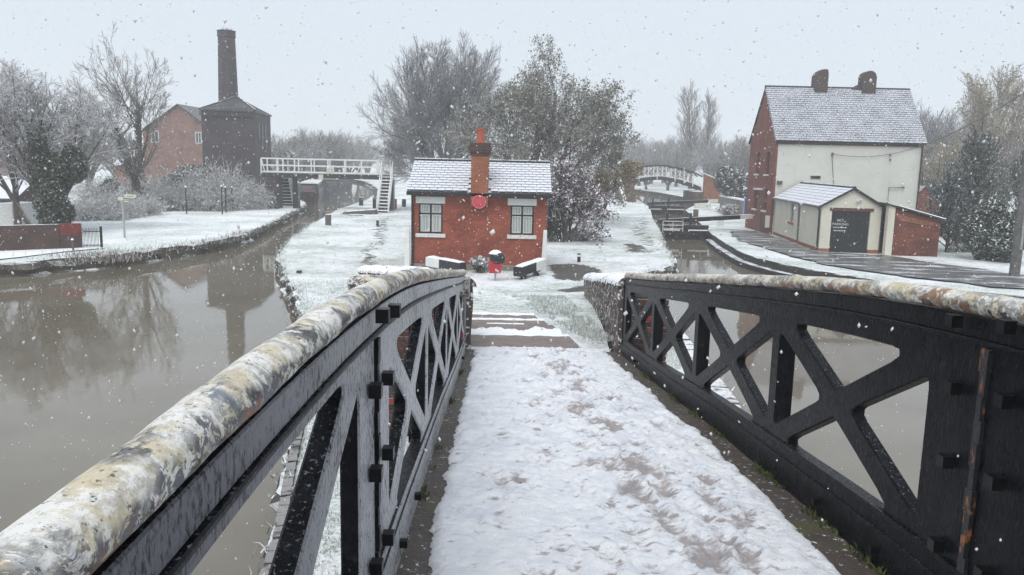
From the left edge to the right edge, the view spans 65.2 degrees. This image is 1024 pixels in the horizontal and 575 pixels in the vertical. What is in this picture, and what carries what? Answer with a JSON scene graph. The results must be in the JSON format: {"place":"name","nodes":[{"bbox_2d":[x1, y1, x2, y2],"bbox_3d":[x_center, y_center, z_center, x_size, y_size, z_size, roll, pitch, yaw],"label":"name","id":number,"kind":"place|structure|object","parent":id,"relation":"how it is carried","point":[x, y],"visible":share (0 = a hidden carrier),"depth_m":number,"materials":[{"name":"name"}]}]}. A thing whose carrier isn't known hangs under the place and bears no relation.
{"place":"outdoors","nodes":[
{"label":"outdoors","id":0,"kind":"place"},
{"bbox_2d":[0,246,103,258],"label":"path","id":1,"kind":"structure","parent":0,"point":[10,254],"depth_m":28.72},
{"bbox_2d":[0,163,304,262],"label":"ground","id":2,"kind":"structure","parent":0,"point":[193,226],"depth_m":39.94,"materials":[{"name":"snow"}]},
{"bbox_2d":[0,175,34,202],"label":"brick house","id":3,"kind":"structure","parent":2,"relation":"on","point":[25,195],"depth_m":42.70,"materials":[{"name":"stone"}]},
{"bbox_2d":[0,202,39,224],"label":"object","id":4,"kind":"object","parent":2,"relation":"on","point":[6,208],"visible":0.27,"depth_m":38.08,"materials":[{"name":"white paint"}]},
{"bbox_2d":[22,120,59,223],"bbox_3d":[-21.113,-5.019,36.060,1.536,5.093,2.641,-3,10,-25],"label":"ivy bush","id":5,"kind":"object","parent":2,"relation":"on","point":[35,151],"visible":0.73,"depth_m":35.50,"materials":[{"name":"grey plant"}]},
{"bbox_2d":[0,223,82,250],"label":"garden wall","id":6,"kind":"structure","parent":2,"relation":"on","point":[52,238],"depth_m":29.49,"materials":[{"name":"brown brick"}]},
{"bbox_2d":[24,145,89,223],"bbox_3d":[-20.399,-4.413,35.888,2.474,3.976,2.571,-6,12,-40],"label":"ivy bush","id":7,"kind":"object","parent":2,"relation":"on","point":[58,209],"visible":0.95,"depth_m":35.41,"materials":[{"name":"green plant"}]},
{"bbox_2d":[0,58,138,224],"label":"bare tree","id":8,"kind":"object","parent":2,"relation":"on","point":[8,116],"visible":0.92,"depth_m":36.09,"materials":[{"name":"grey plant"}]},
{"bbox_2d":[48,118,133,189],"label":"bare tree","id":9,"kind":"object","parent":2,"relation":"on","point":[91,173],"visible":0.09,"depth_m":74.09,"materials":[{"name":"grey plant"}]},
{"bbox_2d":[71,193,145,221],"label":"bramble","id":10,"kind":"object","parent":2,"relation":"on","point":[83,213],"visible":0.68,"depth_m":43.41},
{"bbox_2d":[68,166,152,205],"bbox_3d":[-26.101,-5.748,51.891,5.576,4.533,7.316,-6,12,-40],"label":"bramble","id":11,"kind":"object","parent":2,"relation":"on","point":[90,187],"visible":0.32,"depth_m":50.80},
{"bbox_2d":[83,187,152,219],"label":"bramble","id":12,"kind":"object","parent":2,"relation":"on","point":[135,209],"visible":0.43,"depth_m":45.28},
{"bbox_2d":[61,23,178,200],"bbox_3d":[-23.729,-10.283,48.862,6.832,11.660,5.477,-3,10,-28],"label":"bare tree","id":13,"kind":"object","parent":2,"relation":"on","point":[135,171],"visible":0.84,"depth_m":48.92,"materials":[{"name":"grey plant"}]},
{"bbox_2d":[117,186,135,237],"bbox_3d":[-16.455,-3.179,34.308,0.827,2.344,0.115,1,9,0],"label":"signpost","id":14,"kind":"object","parent":2,"relation":"on","point":[126,199],"visible":0.99,"depth_m":34.17,"materials":[{"name":"metal"}]},
{"bbox_2d":[13,228,258,267],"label":"reeds","id":15,"kind":"object","parent":2,"relation":"on","point":[122,257],"visible":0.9,"depth_m":28.38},
{"bbox_2d":[104,187,170,215],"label":"bramble","id":16,"kind":"object","parent":2,"relation":"on","point":[153,207],"visible":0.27,"depth_m":47.63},
{"bbox_2d":[0,203,306,277],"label":"bank wall","id":17,"kind":"structure","parent":2,"relation":"on","point":[27,268],"depth_m":29.67,"materials":[{"name":"stone"}]},
{"bbox_2d":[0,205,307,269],"bbox_3d":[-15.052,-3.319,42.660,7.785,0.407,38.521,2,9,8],"label":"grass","id":18,"kind":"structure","parent":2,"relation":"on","point":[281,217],"depth_m":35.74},
{"bbox_2d":[120,166,190,195],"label":"bramble","id":19,"kind":"object","parent":2,"relation":"on","point":[150,185],"visible":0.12,"depth_m":54.89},
{"bbox_2d":[142,104,202,191],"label":"brick house","id":20,"kind":"structure","parent":2,"relation":"on","point":[186,142],"depth_m":74.93,"materials":[{"name":"red brick"}]},
{"bbox_2d":[142,181,209,211],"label":"bramble","id":21,"kind":"object","parent":2,"relation":"on","point":[166,200],"visible":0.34,"depth_m":51.92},
{"bbox_2d":[158,164,210,187],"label":"dark shrub","id":22,"kind":"object","parent":2,"relation":"on","point":[183,170],"visible":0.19,"depth_m":56.22,"materials":[{"name":"grey plant"}]},
{"bbox_2d":[153,179,216,211],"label":"bramble","id":23,"kind":"object","parent":2,"relation":"on","point":[192,200],"visible":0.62,"depth_m":52.22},
{"bbox_2d":[166,156,255,210],"bbox_3d":[-20.721,-5.835,54.828,6.299,6.522,5.044,-1,9,-12],"label":"bramble","id":24,"kind":"object","parent":2,"relation":"on","point":[219,180],"visible":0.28,"depth_m":54.10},
{"bbox_2d":[192,176,258,211],"bbox_3d":[-19.281,-5.760,53.804,4.592,3.626,6.025,2,9,3],"label":"bramble","id":25,"kind":"object","parent":2,"relation":"on","point":[242,204],"visible":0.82,"depth_m":52.94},
{"bbox_2d":[198,96,271,191],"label":"engine house","id":26,"kind":"structure","parent":2,"relation":"on","point":[252,128],"depth_m":61.10,"materials":[{"name":"grey brick"}]},
{"bbox_2d":[217,27,237,100],"bbox_3d":[-22.569,-15.755,63.605,1.589,9.652,1.589,8,11,37],"label":"factory chimney","id":27,"kind":"object","parent":26,"relation":"on","point":[227,66],"visible":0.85,"depth_m":62.82,"materials":[{"name":"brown brick"}]},
{"bbox_2d":[215,170,276,209],"bbox_3d":[-18.533,-6.208,55.779,5.101,3.925,4.032,4,9,18],"label":"bramble","id":28,"kind":"object","parent":2,"relation":"on","point":[262,196],"visible":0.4,"depth_m":55.29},
{"bbox_2d":[271,142,313,170],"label":"bare tree","id":29,"kind":"object","parent":2,"relation":"on","point":[284,150],"visible":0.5,"depth_m":82.87,"materials":[{"name":"grey plant"}]},
{"bbox_2d":[279,151,307,193],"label":"evergreen tree","id":30,"kind":"object","parent":2,"relation":"on","point":[292,163],"visible":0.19,"depth_m":78.43,"materials":[{"name":"grey plant"}]},
{"bbox_2d":[271,135,319,170],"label":"bare tree","id":31,"kind":"object","parent":2,"relation":"on","point":[278,147],"visible":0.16,"depth_m":90.32,"materials":[{"name":"grey plant"}]},
{"bbox_2d":[275,133,333,171],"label":"bare tree","id":32,"kind":"object","parent":2,"relation":"on","point":[303,142],"visible":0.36,"depth_m":93.97,"materials":[{"name":"grey plant"}]},
{"bbox_2d":[285,127,353,184],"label":"bare tree","id":33,"kind":"object","parent":2,"relation":"on","point":[340,137],"visible":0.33,"depth_m":108.27,"materials":[{"name":"grey plant"}]},
{"bbox_2d":[284,128,355,178],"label":"bare tree","id":34,"kind":"object","parent":2,"relation":"on","point":[333,146],"visible":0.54,"depth_m":104.30,"materials":[{"name":"grey plant"}]},
{"bbox_2d":[286,129,361,171],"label":"bare tree","id":35,"kind":"object","parent":2,"relation":"on","point":[336,169],"visible":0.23,"depth_m":110.98,"materials":[{"name":"grey plant"}]},
{"bbox_2d":[343,142,377,171],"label":"bare tree","id":36,"kind":"object","parent":2,"relation":"on","point":[361,158],"visible":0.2,"depth_m":127.27,"materials":[{"name":"grey plant"}]},
{"bbox_2d":[0,168,928,574],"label":"water","id":37,"kind":"structure","parent":0,"point":[50,462],"depth_m":16.32,"materials":[{"name":"liquid"}]},
{"bbox_2d":[300,179,323,204],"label":"narrowboat","id":38,"kind":"object","parent":37,"relation":"on","point":[311,191],"visible":0.78,"depth_m":70.83,"materials":[{"name":"red paint"}]},
{"bbox_2d":[323,179,340,195],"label":"narrowboat","id":39,"kind":"object","parent":37,"relation":"on","point":[331,187],"visible":0.78,"depth_m":87.06,"materials":[{"name":"blue paint"}]},
{"bbox_2d":[279,168,688,574],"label":"ground","id":40,"kind":"structure","parent":0,"point":[317,252],"depth_m":30.87,"materials":[{"name":"snow"}]},
{"bbox_2d":[259,428,304,574],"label":"brick edging","id":41,"kind":"object","parent":40,"relation":"on","point":[288,484],"visible":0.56,"depth_m":8.43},
{"bbox_2d":[280,143,332,179],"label":"bare tree","id":42,"kind":"object","parent":40,"relation":"on","point":[318,162],"visible":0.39,"depth_m":86.70,"materials":[{"name":"grey plant"}]},
{"bbox_2d":[258,181,376,570],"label":"bank wall","id":43,"kind":"structure","parent":40,"relation":"on","point":[285,290],"depth_m":20.68,"materials":[{"name":"stone"}]},
{"bbox_2d":[260,157,394,212],"bbox_3d":[-12.828,-6.941,57.212,10.237,4.444,4.281,4,9,14],"label":"white footbridge","id":44,"kind":"object","parent":40,"relation":"on","point":[387,185],"visible":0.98,"depth_m":56.11,"materials":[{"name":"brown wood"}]},
{"bbox_2d":[347,274,469,435],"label":"bridge pier","id":45,"kind":"structure","parent":40,"relation":"on","point":[361,279],"depth_m":10.31,"materials":[{"name":"brick"}]},
{"bbox_2d":[357,265,476,348],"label":"wing wall","id":46,"kind":"structure","parent":40,"relation":"on","point":[370,269],"depth_m":14.92,"materials":[{"name":"brick"}]},
{"bbox_2d":[353,29,515,183],"bbox_3d":[-5.239,-12.013,56.616,12.336,13.414,10.741,1,9,0],"label":"bare tree","id":47,"kind":"object","parent":40,"relation":"on","point":[434,117],"visible":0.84,"depth_m":55.54,"materials":[{"name":"grey plant"}]},
{"bbox_2d":[426,255,465,269],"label":"balance beam","id":48,"kind":"structure","parent":40,"relation":"on","point":[435,262],"depth_m":25.53,"materials":[{"name":"white paint"}]},
{"bbox_2d":[404,128,551,271],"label":"brick cottage","id":49,"kind":"structure","parent":40,"relation":"on","point":[438,221],"depth_m":26.63,"materials":[{"name":"red brick"}]},
{"bbox_2d":[419,203,442,232],"bbox_3d":[-2.701,-2.307,26.669,0.797,0.991,0.070,1,9,0],"label":"window","id":50,"kind":"structure","parent":49,"relation":"in","point":[429,219],"depth_m":26.65,"materials":[{"name":"glass"}]},
{"bbox_2d":[510,205,533,234],"bbox_3d":[0.335,-2.246,26.668,0.779,0.973,0.070,1,9,0],"label":"window","id":51,"kind":"structure","parent":49,"relation":"in","point":[521,216],"depth_m":26.65,"materials":[{"name":"grey paint"}]},
{"bbox_2d":[469,255,489,272],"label":"frosty shrub","id":52,"kind":"object","parent":40,"relation":"on","point":[480,264],"visible":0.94,"depth_m":26.22,"materials":[{"name":"grey plant"}]},
{"bbox_2d":[489,250,504,280],"bbox_3d":[-0.465,-0.629,24.465,0.518,1.050,0.451,1,9,0],"label":"lifebuoy stand","id":53,"kind":"object","parent":40,"relation":"on","point":[496,261],"visible":0.96,"depth_m":24.33,"materials":[{"name":"metal"}]},
{"bbox_2d":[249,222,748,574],"bbox_3d":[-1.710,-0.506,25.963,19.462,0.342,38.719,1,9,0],"label":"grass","id":54,"kind":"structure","parent":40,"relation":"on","point":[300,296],"depth_m":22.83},
{"bbox_2d":[437,34,644,182],"bbox_3d":[1.392,-8.687,44.641,11.891,11.070,8.385,1,9,0],"label":"leafy tree","id":55,"kind":"object","parent":40,"relation":"on","point":[591,117],"visible":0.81,"depth_m":44.27,"materials":[{"name":"green plant"}]},
{"bbox_2d":[473,292,609,351],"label":"ramp","id":56,"kind":"structure","parent":40,"relation":"on","point":[483,303],"depth_m":17.85,"materials":[{"name":"snow"}]},
{"bbox_2d":[471,311,582,348],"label":"ramp steps","id":57,"kind":"structure","parent":56,"relation":"on","point":[510,334],"depth_m":13.26,"materials":[{"name":"brown stone"}]},
{"bbox_2d":[510,294,613,341],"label":"grass","id":58,"kind":"structure","parent":56,"relation":"on","point":[583,323],"depth_m":15.23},
{"bbox_2d":[546,207,566,241],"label":"evergreen shrub","id":59,"kind":"object","parent":40,"relation":"on","point":[552,230],"visible":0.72,"depth_m":36.49,"materials":[{"name":"green plant"}]},
{"bbox_2d":[539,150,621,245],"bbox_3d":[2.419,-4.022,37.318,5.411,4.694,4.900,1,9,0],"label":"weeping bush","id":60,"kind":"object","parent":40,"relation":"on","point":[579,196],"visible":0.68,"depth_m":36.45,"materials":[{"name":"green plant"}]},
{"bbox_2d":[567,227,596,240],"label":"shrub","id":61,"kind":"object","parent":40,"relation":"on","point":[577,235],"visible":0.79,"depth_m":37.50,"materials":[{"name":"grey plant"}]},
{"bbox_2d":[583,272,624,352],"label":"wing wall","id":62,"kind":"structure","parent":40,"relation":"on","point":[600,289],"depth_m":12.97,"materials":[{"name":"stone"}]},
{"bbox_2d":[578,148,644,218],"bbox_3d":[5.971,-6.748,51.285,5.034,5.141,3.596,1,9,0],"label":"ochre tree","id":63,"kind":"object","parent":40,"relation":"on","point":[606,184],"visible":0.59,"depth_m":50.95,"materials":[{"name":"brown plant"}]},
{"bbox_2d":[631,293,668,362],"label":"bridge pier","id":64,"kind":"structure","parent":40,"relation":"on","point":[642,301],"depth_m":10.50,"materials":[{"name":"brick"}]},
{"bbox_2d":[674,320,742,409],"bbox_3d":[3.210,1.468,14.357,1.038,0.171,15.011,2,9,7],"label":"stone edging","id":65,"kind":"object","parent":40,"relation":"on","point":[719,386],"visible":0.07,"depth_m":12.99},
{"bbox_2d":[0,0,1023,574],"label":"falling snow","id":66,"kind":"structure","parent":0,"point":[430,60],"depth_m":8.81,"materials":[{"name":"snow"}]},
{"bbox_2d":[0,0,1023,178],"label":"sky","id":67,"kind":"structure","parent":0,"point":[307,58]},
{"bbox_2d":[513,258,545,278],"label":"balance beam","id":68,"kind":"structure","parent":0,"point":[525,269],"depth_m":25.22,"materials":[{"name":"white paint"}]},
{"bbox_2d":[575,173,1023,295],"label":"ground","id":69,"kind":"structure","parent":0,"point":[761,252],"depth_m":33.11,"materials":[{"name":"snow"}]},
{"bbox_2d":[607,137,677,185],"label":"bare tree","id":70,"kind":"object","parent":69,"relation":"on","point":[632,153],"visible":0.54,"depth_m":136.79,"materials":[{"name":"grey plant"}]},
{"bbox_2d":[611,186,710,238],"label":"canal wall","id":71,"kind":"structure","parent":69,"relation":"on","point":[672,197],"depth_m":100.65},
{"bbox_2d":[643,150,699,190],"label":"bare tree","id":72,"kind":"object","parent":69,"relation":"on","point":[676,164],"visible":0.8,"depth_m":116.22,"materials":[{"name":"grey plant"}]},
{"bbox_2d":[651,137,701,186],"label":"bare tree","id":73,"kind":"object","parent":69,"relation":"on","point":[673,154],"visible":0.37,"depth_m":137.93,"materials":[{"name":"grey plant"}]},
{"bbox_2d":[674,78,707,188],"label":"poplar tree","id":74,"kind":"object","parent":69,"relation":"on","point":[690,133],"visible":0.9,"depth_m":124.60,"materials":[{"name":"grey plant"}]},
{"bbox_2d":[683,173,730,205],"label":"bridge abutment","id":75,"kind":"object","parent":69,"relation":"on","point":[709,190],"visible":0.38,"depth_m":80.67,"materials":[{"name":"brown brick"}]},
{"bbox_2d":[633,165,701,190],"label":"arched canal bridge","id":76,"kind":"structure","parent":75,"relation":"on","point":[692,184],"depth_m":83.21,"materials":[{"name":"white paint"}]},
{"bbox_2d":[694,86,723,174],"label":"poplar tree","id":77,"kind":"object","parent":69,"relation":"on","point":[709,129],"visible":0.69,"depth_m":126.24,"materials":[{"name":"grey plant"}]},
{"bbox_2d":[692,150,735,176],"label":"bare tree","id":78,"kind":"object","parent":69,"relation":"on","point":[711,169],"visible":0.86,"depth_m":105.49,"materials":[{"name":"grey plant"}]},
{"bbox_2d":[685,133,749,176],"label":"bare tree","id":79,"kind":"object","parent":69,"relation":"on","point":[736,137],"visible":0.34,"depth_m":106.06,"materials":[{"name":"grey plant"}]},
{"bbox_2d":[712,158,747,198],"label":"evergreen tree","id":80,"kind":"object","parent":69,"relation":"on","point":[729,182],"visible":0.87,"depth_m":62.76,"materials":[{"name":"green plant"}]},
{"bbox_2d":[714,134,749,177],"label":"bare tree","id":81,"kind":"object","parent":69,"relation":"on","point":[743,156],"visible":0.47,"depth_m":102.26,"materials":[{"name":"grey plant"}]},
{"bbox_2d":[720,195,743,214],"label":"garden wall","id":82,"kind":"structure","parent":69,"relation":"on","point":[725,199],"depth_m":60.72,"materials":[{"name":"grey stone"}]},
{"bbox_2d":[772,182,885,253],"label":"garage","id":83,"kind":"structure","parent":69,"relation":"on","point":[866,222],"depth_m":35.05,"materials":[{"name":"paint"}]},
{"bbox_2d":[829,211,869,251],"bbox_3d":[14.732,-2.449,34.987,1.616,1.787,0.065,2,9,5],"label":"garage door","id":84,"kind":"structure","parent":83,"relation":"in","point":[856,224],"depth_m":34.96,"materials":[{"name":"metal"}]},
{"bbox_2d":[745,69,926,233],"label":"house","id":85,"kind":"structure","parent":69,"relation":"on","point":[900,111],"depth_m":43.45,"materials":[{"name":"paint"}]},
{"bbox_2d":[705,235,1023,298],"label":"bank wall","id":86,"kind":"structure","parent":69,"relation":"on","point":[737,258],"depth_m":31.39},
{"bbox_2d":[879,202,946,256],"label":"brick shed","id":87,"kind":"structure","parent":69,"relation":"on","point":[915,235],"depth_m":34.12,"materials":[{"name":"brick"}]},
{"bbox_2d":[917,186,941,236],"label":"brick outbuilding","id":88,"kind":"structure","parent":69,"relation":"on","point":[923,190],"depth_m":44.32,"materials":[{"name":"brick"}]},
{"bbox_2d":[920,133,961,195],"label":"bare tree","id":89,"kind":"object","parent":69,"relation":"on","point":[922,180],"visible":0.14,"depth_m":65.08,"materials":[{"name":"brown plant"}]},
{"bbox_2d":[919,110,965,168],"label":"bare tree","id":90,"kind":"object","parent":69,"relation":"on","point":[933,138],"visible":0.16,"depth_m":72.58,"materials":[{"name":"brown plant"}]},
{"bbox_2d":[922,137,969,184],"bbox_3d":[33.953,-8.437,61.637,6.370,6.681,4.906,-7,12,-42],"label":"bare tree","id":91,"kind":"object","parent":69,"relation":"on","point":[936,169],"visible":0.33,"depth_m":60.65,"materials":[{"name":"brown plant"}]},
{"bbox_2d":[918,107,976,189],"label":"bare tree","id":92,"kind":"object","parent":69,"relation":"on","point":[949,130],"visible":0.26,"depth_m":74.64,"materials":[{"name":"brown plant"}]},
{"bbox_2d":[921,170,975,252],"bbox_3d":[19.685,-3.377,35.952,2.659,3.804,2.264,-4,11,-32],"label":"pine tree","id":93,"kind":"object","parent":69,"relation":"on","point":[948,209],"visible":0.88,"depth_m":35.54,"materials":[{"name":"green plant"}]},
{"bbox_2d":[920,123,1019,231],"bbox_3d":[20.813,-4.425,36.051,4.084,5.890,3.623,-3,10,-24],"label":"pine tree","id":94,"kind":"object","parent":69,"relation":"on","point":[971,149],"visible":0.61,"depth_m":35.68,"materials":[{"name":"green plant"}]},
{"bbox_2d":[944,69,997,210],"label":"poplar tree","id":95,"kind":"object","parent":69,"relation":"on","point":[968,100],"visible":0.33,"depth_m":68.15,"materials":[{"name":"beige plant"}]},
{"bbox_2d":[951,83,1005,192],"bbox_3d":[33.545,-9.461,57.018,4.419,10.041,3.763,-7,12,-43],"label":"poplar tree","id":96,"kind":"object","parent":69,"relation":"on","point":[982,102],"visible":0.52,"depth_m":56.47,"materials":[{"name":"brown plant"}]},
{"bbox_2d":[959,201,1008,261],"bbox_3d":[19.586,-2.314,33.197,1.926,2.627,1.514,1,9,0],"label":"laurel bush","id":97,"kind":"object","parent":69,"relation":"on","point":[970,237],"visible":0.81,"depth_m":33.05,"materials":[{"name":"green plant"}]},
{"bbox_2d":[955,129,1023,203],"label":"bare tree","id":98,"kind":"object","parent":69,"relation":"on","point":[1009,157],"visible":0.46,"depth_m":54.35,"materials":[{"name":"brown plant"}]},
{"bbox_2d":[957,61,1023,193],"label":"poplar tree","id":99,"kind":"object","parent":69,"relation":"on","point":[1001,87],"visible":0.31,"depth_m":69.58,"materials":[{"name":"beige plant"}]},
{"bbox_2d":[986,211,1015,262],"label":"laurel bush","id":100,"kind":"object","parent":69,"relation":"on","point":[1001,240],"visible":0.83,"depth_m":32.30,"materials":[{"name":"green plant"}]},
{"bbox_2d":[990,75,1023,198],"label":"poplar tree","id":101,"kind":"object","parent":69,"relation":"on","point":[1016,89],"visible":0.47,"depth_m":64.54,"materials":[{"name":"brown plant"}]},
{"bbox_2d":[990,144,1023,249],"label":"pine tree","id":102,"kind":"object","parent":69,"relation":"on","point":[1014,176],"visible":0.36,"depth_m":37.75,"materials":[{"name":"green plant"}]},
{"bbox_2d":[994,92,1023,183],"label":"poplar tree","id":103,"kind":"object","parent":69,"relation":"on","point":[1019,128],"visible":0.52,"depth_m":63.18,"materials":[{"name":"brown plant"}]},
{"bbox_2d":[1008,154,1023,276],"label":"utility pole","id":104,"kind":"object","parent":69,"relation":"on","point":[1017,249],"visible":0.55,"depth_m":27.58,"materials":[{"name":"wood"}]},
{"bbox_2d":[730,229,1023,287],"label":"yard road","id":105,"kind":"structure","parent":0,"point":[888,264],"depth_m":30.41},
{"bbox_3d":[0.315,1.594,11.645,2.364,0.860,0.747,1,9,0],"label":"abutment","id":106,"kind":"object","parent":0,"visible":0},
{"bbox_2d":[0,268,1023,574],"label":"iron footbridge","id":107,"kind":"object","parent":106,"relation":"on","point":[170,490],"visible":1,"depth_m":3.02,"materials":[{"name":"black paint"}]},
{"bbox_2d":[428,346,840,574],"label":"snow","id":108,"kind":"structure","parent":107,"relation":"on","point":[717,514],"depth_m":4.57,"materials":[{"name":"snow"}]},
{"bbox_2d":[420,353,888,574],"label":"moss","id":109,"kind":"object","parent":107,"relation":"on","point":[878,570],"visible":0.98,"depth_m":4.52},
{"label":"canal bed","id":110,"kind":"structure","parent":0,"visible":0},
{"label":"lock wall","id":111,"kind":"object","parent":110,"relation":"on","visible":0},
{"bbox_2d":[647,198,717,214],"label":"lock gate","id":112,"kind":"structure","parent":111,"relation":"attached to","point":[655,208],"depth_m":66.64,"materials":[{"name":"black paint"}]},
{"bbox_2d":[657,212,752,240],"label":"lock gate","id":113,"kind":"structure","parent":111,"relation":"attached to","point":[681,232],"depth_m":44.22,"materials":[{"name":"black paint"}]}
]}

